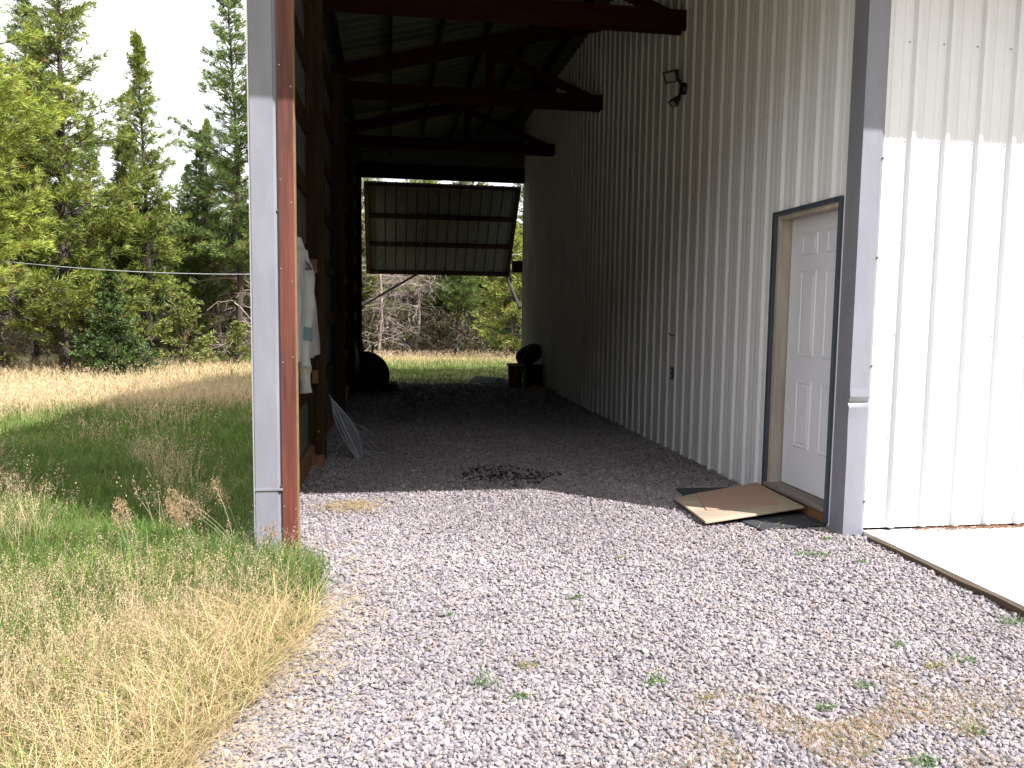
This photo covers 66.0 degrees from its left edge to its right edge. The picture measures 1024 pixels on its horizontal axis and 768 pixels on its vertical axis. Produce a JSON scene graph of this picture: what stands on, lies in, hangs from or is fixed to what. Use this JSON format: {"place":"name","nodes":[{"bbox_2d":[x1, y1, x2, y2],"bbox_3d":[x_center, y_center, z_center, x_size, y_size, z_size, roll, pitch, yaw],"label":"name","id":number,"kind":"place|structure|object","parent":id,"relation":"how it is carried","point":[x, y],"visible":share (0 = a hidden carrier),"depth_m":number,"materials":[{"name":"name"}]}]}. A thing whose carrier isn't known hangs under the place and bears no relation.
{"place":"outdoors","nodes":[
{"label":"outdoors","id":0,"kind":"place"},
{"bbox_2d":[163,500,217,560],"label":"tall grass","id":1,"kind":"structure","parent":0,"point":[178,513],"depth_m":4.37,"materials":[{"name":"beige plant"}]},
{"bbox_2d":[0,0,522,296],"label":"sky","id":2,"kind":"structure","parent":0,"point":[173,31],"materials":[{"name":"white"}]},
{"bbox_2d":[5,253,521,273],"bbox_3d":[-4.771,-4.979,18.650,36.418,4.816,0.012,0,5,-9],"label":"overhead cable","id":3,"kind":"object","parent":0,"point":[129,271],"visible":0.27,"depth_m":18.18,"materials":[{"name":"grey plastic"}]},
{"bbox_2d":[0,309,1023,767],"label":"ground","id":4,"kind":"structure","parent":0,"point":[26,355],"depth_m":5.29,"materials":[{"name":"beige plant"}]},
{"bbox_2d":[0,345,20,362],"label":"pine sapling","id":5,"kind":"object","parent":4,"relation":"on","point":[9,355],"visible":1,"depth_m":20.37,"materials":[{"name":"green plant"}]},
{"bbox_2d":[0,258,49,370],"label":"dead tree","id":6,"kind":"object","parent":4,"relation":"on","point":[9,342],"visible":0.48,"depth_m":20.59,"materials":[{"name":"green plant"}]},
{"bbox_2d":[0,44,84,367],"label":"pine tree","id":7,"kind":"object","parent":4,"relation":"on","point":[20,259],"visible":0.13,"depth_m":21.27,"materials":[{"name":"green plant"}]},
{"bbox_2d":[0,0,87,298],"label":"pine tree","id":8,"kind":"object","parent":4,"relation":"on","point":[13,138],"visible":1,"depth_m":15.93,"materials":[{"name":"green plant"}]},
{"bbox_2d":[0,0,100,360],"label":"pine tree","id":9,"kind":"object","parent":4,"relation":"on","point":[36,345],"visible":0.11,"depth_m":23.35,"materials":[{"name":"green plant"}]},
{"bbox_2d":[51,113,113,351],"bbox_3d":[-14.383,-4.834,26.801,2.492,8.731,2.195,-1,6,-24],"label":"pine tree","id":10,"kind":"object","parent":4,"relation":"on","point":[98,174],"visible":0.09,"depth_m":26.66,"materials":[{"name":"green plant"}]},
{"bbox_2d":[56,306,110,368],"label":"pine sapling","id":11,"kind":"object","parent":4,"relation":"on","point":[85,325],"visible":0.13,"depth_m":21.96,"materials":[{"name":"green plant"}]},
{"bbox_2d":[0,0,176,370],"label":"pine tree","id":12,"kind":"object","parent":4,"relation":"on","point":[61,157],"visible":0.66,"depth_m":20.68,"materials":[{"name":"green plant"}]},
{"bbox_2d":[50,239,127,363],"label":"dead tree","id":13,"kind":"object","parent":4,"relation":"on","point":[108,244],"visible":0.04,"depth_m":23.31,"materials":[{"name":"green plant"}]},
{"bbox_2d":[47,263,163,377],"bbox_3d":[-10.163,-1.364,19.708,2.499,3.359,2.314,0,5,-9],"label":"fir tree","id":14,"kind":"object","parent":4,"relation":"on","point":[121,356],"visible":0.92,"depth_m":19.59,"materials":[{"name":"green plant"}]},
{"bbox_2d":[94,497,148,564],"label":"tall grass","id":15,"kind":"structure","parent":4,"relation":"on","point":[121,510],"depth_m":4.39,"materials":[{"name":"beige plant"}]},
{"bbox_2d":[93,126,161,339],"bbox_3d":[-12.238,-4.355,25.238,2.014,8.012,2.287,1,5,7],"label":"pine tree","id":16,"kind":"object","parent":4,"relation":"on","point":[154,240],"visible":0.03,"depth_m":24.87,"materials":[{"name":"green plant"}]},
{"bbox_2d":[101,128,164,363],"bbox_3d":[-11.685,-4.042,24.112,1.911,7.601,2.170,-3,6,-37],"label":"pine tree","id":17,"kind":"object","parent":4,"relation":"on","point":[119,172],"visible":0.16,"depth_m":23.83,"materials":[{"name":"green plant"}]},
{"bbox_2d":[99,25,200,363],"bbox_3d":[-10.662,-5.123,23.032,2.932,10.272,2.582,-1,5,-20],"label":"pine tree","id":18,"kind":"object","parent":4,"relation":"on","point":[137,61],"visible":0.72,"depth_m":22.72,"materials":[{"name":"green plant"}]},
{"bbox_2d":[150,161,213,355],"bbox_3d":[-11.989,-4.523,29.191,2.539,7.529,2.644,0,5,-4],"label":"pine tree","id":19,"kind":"object","parent":4,"relation":"on","point":[184,177],"visible":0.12,"depth_m":29.00,"materials":[{"name":"green plant"}]},
{"bbox_2d":[148,292,218,369],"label":"pine sapling","id":20,"kind":"object","parent":4,"relation":"on","point":[184,304],"visible":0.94,"depth_m":22.64,"materials":[{"name":"green plant"}]},
{"bbox_2d":[155,151,236,361],"bbox_3d":[-10.223,-4.049,25.398,2.556,7.278,2.454,-4,7,-42],"label":"pine tree","id":21,"kind":"object","parent":4,"relation":"on","point":[197,165],"visible":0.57,"depth_m":25.26,"materials":[{"name":"green plant"}]},
{"bbox_2d":[149,0,250,361],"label":"pine tree","id":22,"kind":"object","parent":4,"relation":"on","point":[226,169],"visible":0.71,"depth_m":23.58,"materials":[{"name":"green plant"}]},
{"bbox_2d":[165,114,250,356],"bbox_3d":[-10.549,-4.940,27.394,3.163,8.775,2.988,3,6,22],"label":"pine tree","id":23,"kind":"object","parent":4,"relation":"on","point":[206,121],"visible":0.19,"depth_m":27.30,"materials":[{"name":"green plant"}]},
{"bbox_2d":[164,488,253,560],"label":"tall grass","id":24,"kind":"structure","parent":4,"relation":"on","point":[196,511],"depth_m":4.48,"materials":[{"name":"beige plant"}]},
{"bbox_2d":[173,216,250,361],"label":"dead tree","id":25,"kind":"object","parent":4,"relation":"on","point":[220,335],"visible":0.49,"depth_m":25.60,"materials":[{"name":"plant"}]},
{"bbox_2d":[212,320,250,366],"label":"pine sapling","id":26,"kind":"object","parent":4,"relation":"on","point":[236,327],"visible":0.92,"depth_m":23.76,"materials":[{"name":"green plant"}]},
{"bbox_2d":[209,476,255,555],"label":"tall grass","id":27,"kind":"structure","parent":4,"relation":"on","point":[217,490],"depth_m":4.55,"materials":[{"name":"beige plant"}]},
{"bbox_2d":[216,258,250,355],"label":"dead tree","id":28,"kind":"object","parent":4,"relation":"on","point":[243,303],"visible":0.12,"depth_m":25.23,"materials":[{"name":"plant"}]},
{"bbox_2d":[219,151,250,355],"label":"pine tree","id":29,"kind":"object","parent":4,"relation":"on","point":[244,302],"visible":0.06,"depth_m":28.43,"materials":[{"name":"green plant"}]},
{"bbox_2d":[0,201,521,356],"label":"wood","id":30,"kind":"object","parent":4,"relation":"on","point":[442,336],"visible":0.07,"depth_m":30.15,"materials":[{"name":"green plant"}]},
{"bbox_2d":[235,521,299,567],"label":"tall grass","id":31,"kind":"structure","parent":4,"relation":"on","point":[270,534],"depth_m":4.29,"materials":[{"name":"plant"}]},
{"bbox_2d":[362,178,405,347],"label":"pine tree","id":32,"kind":"object","parent":4,"relation":"on","point":[366,287],"visible":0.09,"depth_m":32.88,"materials":[{"name":"green plant"}]},
{"bbox_2d":[362,204,423,355],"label":"dead tree","id":33,"kind":"object","parent":4,"relation":"on","point":[377,343],"visible":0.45,"depth_m":27.99,"materials":[{"name":"grey wood"}]},
{"bbox_2d":[365,274,429,356],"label":"dead tree","id":34,"kind":"object","parent":4,"relation":"on","point":[393,300],"visible":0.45,"depth_m":30.03,"materials":[{"name":"grey wood"}]},
{"bbox_2d":[377,274,433,354],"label":"dead tree","id":35,"kind":"object","parent":4,"relation":"on","point":[403,306],"visible":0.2,"depth_m":30.84,"materials":[{"name":"grey wood"}]},
{"bbox_2d":[383,275,453,356],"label":"dead tree","id":36,"kind":"object","parent":4,"relation":"on","point":[419,312],"visible":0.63,"depth_m":29.05,"materials":[{"name":"grey wood"}]},
{"bbox_2d":[396,179,454,343],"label":"pine tree","id":37,"kind":"object","parent":4,"relation":"on","point":[424,303],"visible":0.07,"depth_m":34.51,"materials":[{"name":"green plant"}]},
{"bbox_2d":[423,181,489,355],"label":"pine tree","id":38,"kind":"object","parent":4,"relation":"on","point":[456,293],"visible":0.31,"depth_m":29.69,"materials":[{"name":"green plant"}]},
{"bbox_2d":[440,182,493,351],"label":"pine tree","id":39,"kind":"object","parent":4,"relation":"on","point":[478,303],"visible":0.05,"depth_m":33.17,"materials":[{"name":"green plant"}]},
{"bbox_2d":[470,376,507,383],"bbox_3d":[-0.423,-0.107,16.818,0.880,0.144,1.700,0,5,-9],"label":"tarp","id":40,"kind":"object","parent":4,"relation":"on","point":[483,379],"visible":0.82,"depth_m":16.48,"materials":[{"name":"grey plastic"}]},
{"bbox_2d":[467,216,522,357],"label":"pine tree","id":41,"kind":"object","parent":4,"relation":"on","point":[514,312],"visible":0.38,"depth_m":26.98,"materials":[{"name":"green plant"}]},
{"bbox_2d":[483,323,515,358],"bbox_3d":[-0.372,-1.254,27.821,1.477,1.833,1.562,2,5,12],"label":"shrub","id":42,"kind":"object","parent":4,"relation":"on","point":[501,332],"visible":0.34,"depth_m":27.61,"materials":[{"name":"green plant"}]},
{"bbox_2d":[487,183,522,333],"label":"pine tree","id":43,"kind":"object","parent":4,"relation":"on","point":[520,216],"visible":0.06,"depth_m":34.23,"materials":[{"name":"green plant"}]},
{"bbox_2d":[174,383,1023,767],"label":"gravel drive","id":44,"kind":"structure","parent":4,"relation":"on","point":[504,615],"depth_m":3.42,"materials":[{"name":"grey gravel"}]},
{"bbox_2d":[329,395,385,460],"bbox_3d":[-1.434,0.450,7.346,0.512,0.724,0.286,0,5,-9],"label":"wire bundle","id":45,"kind":"object","parent":44,"relation":"on","point":[336,407],"visible":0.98,"depth_m":7.29,"materials":[{"name":"grey metal"}]},
{"bbox_2d":[355,338,389,391],"bbox_3d":[-2.648,-0.303,14.184,0.880,1.068,0.768,0,5,-9],"label":"wheelbarrow","id":46,"kind":"object","parent":44,"relation":"on","point":[373,374],"visible":0.7,"depth_m":13.95,"materials":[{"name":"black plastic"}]},
{"bbox_2d":[378,381,401,391],"bbox_3d":[-2.120,0.045,13.725,0.426,0.144,0.428,0,5,-9],"label":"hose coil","id":47,"kind":"object","parent":44,"relation":"on","point":[391,386],"visible":1,"depth_m":13.56,"materials":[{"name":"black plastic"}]},
{"bbox_2d":[507,363,523,386],"bbox_3d":[0.064,-0.172,14.906,0.334,0.436,0.334,0,5,-9],"label":"bucket","id":48,"kind":"object","parent":44,"relation":"on","point":[515,373],"visible":0.97,"depth_m":14.79,"materials":[{"name":"brown plastic"}]},
{"bbox_2d":[523,364,542,387],"bbox_3d":[0.389,-0.151,14.983,0.315,0.430,0.490,0,5,-9],"label":"storage crate","id":49,"kind":"object","parent":44,"relation":"on","point":[532,374],"visible":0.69,"depth_m":14.77,"materials":[{"name":"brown wood"}]},
{"bbox_2d":[515,343,541,366],"bbox_3d":[0.328,-0.548,14.952,0.528,0.452,0.401,0,5,-9],"label":"duffel bag","id":50,"kind":"object","parent":49,"relation":"on","point":[529,354],"visible":0.94,"depth_m":14.82,"materials":[{"name":"fabric"}]},
{"bbox_2d":[531,385,554,395],"bbox_3d":[0.536,0.128,13.685,0.030,0.150,0.928,-1,6,-22],"label":"lumber board","id":51,"kind":"object","parent":44,"relation":"on","point":[543,390],"visible":0.64,"depth_m":13.63,"materials":[{"name":"brown wood"}]},
{"bbox_2d":[567,592,584,600],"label":"weed","id":52,"kind":"object","parent":44,"relation":"on","point":[582,597],"visible":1,"depth_m":3.83,"materials":[{"name":"green plant"}]},
{"bbox_2d":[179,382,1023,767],"bbox_3d":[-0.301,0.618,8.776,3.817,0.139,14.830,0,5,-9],"label":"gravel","id":53,"kind":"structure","parent":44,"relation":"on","point":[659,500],"depth_m":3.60,"materials":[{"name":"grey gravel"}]},
{"bbox_2d":[312,455,323,467],"bbox_3d":[-1.719,0.695,6.989,0.100,0.120,0.100,0,5,-9],"label":"wood block","id":54,"kind":"object","parent":53,"relation":"on","point":[318,461],"depth_m":6.94,"materials":[{"name":"brown wood"}]},
{"bbox_2d":[465,670,498,687],"bbox_3d":[-0.091,1.110,3.003,0.149,0.050,0.182,2,5,10],"label":"weed","id":55,"kind":"object","parent":53,"relation":"on","point":[482,682],"visible":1,"depth_m":2.97,"materials":[{"name":"green plant"}]},
{"bbox_2d":[507,691,535,701],"bbox_3d":[0.037,1.137,2.878,0.148,0.027,0.083,-3,6,-34],"label":"weed","id":56,"kind":"object","parent":53,"relation":"on","point":[519,694],"visible":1,"depth_m":2.88,"materials":[{"name":"green plant"}]},
{"bbox_2d":[517,658,539,668],"bbox_3d":[0.063,1.109,3.133,0.107,0.026,0.104,2,5,9],"label":"weed","id":57,"kind":"object","parent":53,"relation":"on","point":[523,665],"visible":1,"depth_m":3.12,"materials":[{"name":"beige plant"}]},
{"bbox_2d":[212,485,1023,767],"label":"straw litter","id":58,"kind":"object","parent":53,"relation":"on","point":[352,505],"visible":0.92,"depth_m":3.29,"materials":[{"name":"beige plant"}]},
{"bbox_2d":[644,668,666,687],"bbox_3d":[0.568,1.124,3.002,0.119,0.043,0.188,3,6,26],"label":"weed","id":59,"kind":"object","parent":53,"relation":"on","point":[654,681],"visible":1,"depth_m":3.01,"materials":[{"name":"green plant"}]},
{"bbox_2d":[676,487,728,495],"bbox_3d":[1.613,0.851,5.953,0.630,0.020,0.619,0,5,-9],"label":"rubber mat","id":60,"kind":"object","parent":53,"relation":"on","point":[686,491],"visible":0.29,"depth_m":6.14,"materials":[{"name":"black rubber"}]},
{"bbox_2d":[695,692,714,700],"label":"weed","id":61,"kind":"object","parent":53,"relation":"on","point":[701,697],"visible":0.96,"depth_m":2.90,"materials":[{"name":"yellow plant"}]},
{"bbox_2d":[735,510,825,529],"bbox_3d":[1.766,0.908,5.356,0.530,0.022,0.529,0,5,-9],"label":"rubber mat","id":62,"kind":"object","parent":53,"relation":"on","point":[793,519],"visible":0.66,"depth_m":5.24,"materials":[{"name":"black rubber"}]},
{"bbox_2d":[795,549,820,555],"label":"weed","id":63,"kind":"object","parent":53,"relation":"on","point":[810,553],"visible":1,"depth_m":4.57,"materials":[{"name":"green plant"}]},
{"bbox_2d":[815,549,833,556],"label":"weed","id":64,"kind":"object","parent":53,"relation":"on","point":[823,553],"visible":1,"depth_m":4.56,"materials":[{"name":"green plant"}]},
{"bbox_2d":[888,751,953,767],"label":"weed","id":65,"kind":"object","parent":53,"relation":"on","point":[932,759],"visible":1,"depth_m":2.52,"materials":[{"name":"green plant"}]},
{"bbox_2d":[949,649,977,663],"bbox_3d":[1.853,1.123,3.247,0.136,0.033,0.137,-1,5,-19],"label":"weed","id":66,"kind":"object","parent":53,"relation":"on","point":[961,659],"visible":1,"depth_m":3.24,"materials":[{"name":"green plant"}]},
{"bbox_2d":[954,720,991,734],"bbox_3d":[1.582,1.183,2.707,0.128,0.028,0.114,2,5,10],"label":"weed","id":67,"kind":"object","parent":53,"relation":"on","point":[980,731],"visible":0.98,"depth_m":2.71,"materials":[{"name":"green plant"}]},
{"bbox_2d":[990,613,1022,625],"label":"weed","id":68,"kind":"object","parent":53,"relation":"on","point":[1010,620],"visible":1,"depth_m":3.63,"materials":[{"name":"green plant"}]},
{"bbox_2d":[411,638,1023,767],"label":"ground cover","id":69,"kind":"object","parent":44,"relation":"on","point":[861,727],"visible":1,"depth_m":2.74,"materials":[{"name":"gravel"},{"name":"grass"}]},
{"bbox_2d":[674,483,803,523],"bbox_3d":[1.578,0.837,5.623,0.780,0.066,0.894,0,5,-9],"label":"plywood sheet","id":70,"kind":"object","parent":44,"relation":"on","point":[692,503],"visible":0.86,"depth_m":5.38,"materials":[{"name":"beige wood"}]},
{"bbox_2d":[696,483,780,509],"bbox_3d":[1.612,0.812,5.730,0.669,0.050,0.609,0,5,-9],"label":"hardboard sheet","id":71,"kind":"object","parent":70,"relation":"on","point":[751,495],"visible":1,"depth_m":5.67,"materials":[{"name":"brown wood"}]},
{"bbox_2d":[816,700,837,710],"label":"weed","id":72,"kind":"object","parent":44,"relation":"on","point":[828,706],"visible":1,"depth_m":2.85,"materials":[{"name":"green plant"}]},
{"bbox_2d":[852,679,874,688],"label":"weed","id":73,"kind":"object","parent":44,"relation":"on","point":[861,684],"visible":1,"depth_m":3.02,"materials":[{"name":"green plant"}]},
{"bbox_2d":[884,640,904,647],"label":"weed","id":74,"kind":"object","parent":44,"relation":"on","point":[897,644],"visible":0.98,"depth_m":3.37,"materials":[{"name":"green plant"}]},
{"bbox_2d":[915,657,949,671],"bbox_3d":[1.712,1.130,3.161,0.172,0.034,0.147,1,5,6],"label":"weed","id":75,"kind":"object","parent":44,"relation":"on","point":[933,665],"visible":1,"depth_m":3.18,"materials":[{"name":"yellow plant"}]},
{"bbox_2d":[245,0,1023,557],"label":"pole barn","id":76,"kind":"structure","parent":4,"relation":"on","point":[795,228],"depth_m":6.25,"materials":[{"name":"white metal"}]},
{"bbox_2d":[297,232,319,393],"bbox_3d":[-1.555,-0.542,6.038,0.177,1.126,1.362,0,5,-9],"label":"coat","id":77,"kind":"object","parent":76,"relation":"hanging from","point":[308,341],"visible":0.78,"depth_m":5.53,"materials":[{"name":"white fabric"}]},
{"bbox_2d":[355,348,359,372],"bbox_3d":[-2.768,-0.395,13.483,0.347,0.449,0.314,0,5,-9],"label":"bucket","id":78,"kind":"object","parent":76,"relation":"hanging from","point":[357,366],"visible":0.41,"depth_m":13.42,"materials":[{"name":"black plastic"}]},
{"bbox_2d":[364,181,520,276],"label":"tilt door","id":79,"kind":"structure","parent":76,"relation":"in","point":[469,230],"depth_m":17.70,"materials":[{"name":"grey metal"}]},
{"bbox_2d":[670,367,673,378],"bbox_3d":[1.630,-0.109,7.981,0.036,0.120,0.070,0,5,-9],"label":"power outlet","id":80,"kind":"object","parent":76,"relation":"attached to","point":[671,372],"visible":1,"depth_m":7.96,"materials":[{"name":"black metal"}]},
{"bbox_2d":[663,69,686,107],"bbox_3d":[1.597,-2.841,7.596,0.135,0.366,0.367,5,7,40],"label":"floodlight","id":81,"kind":"object","parent":76,"relation":"attached to","point":[671,76],"visible":0.91,"depth_m":7.52,"materials":[{"name":"black metal"}]},
{"bbox_2d":[761,195,843,523],"bbox_3d":[2.083,-0.138,5.510,0.175,2.202,0.985,0,5,-9],"label":"entry door","id":82,"kind":"structure","parent":76,"relation":"in","point":[806,245],"depth_m":5.64,"materials":[{"name":"white paint"}]},
{"bbox_2d":[863,525,1023,607],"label":"concrete slab","id":83,"kind":"structure","parent":4,"relation":"on","point":[992,559],"depth_m":4.59,"materials":[{"name":"white concrete"}]},
{"bbox_2d":[911,523,1023,531],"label":"pine needle litter","id":84,"kind":"object","parent":83,"relation":"on","point":[993,526],"visible":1,"depth_m":5.09,"materials":[{"name":"brown plant"}]},
{"bbox_2d":[867,536,1023,618],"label":"edging board","id":85,"kind":"object","parent":4,"relation":"on","point":[1007,605],"visible":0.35,"depth_m":4.09,"materials":[{"name":"brown wood"}]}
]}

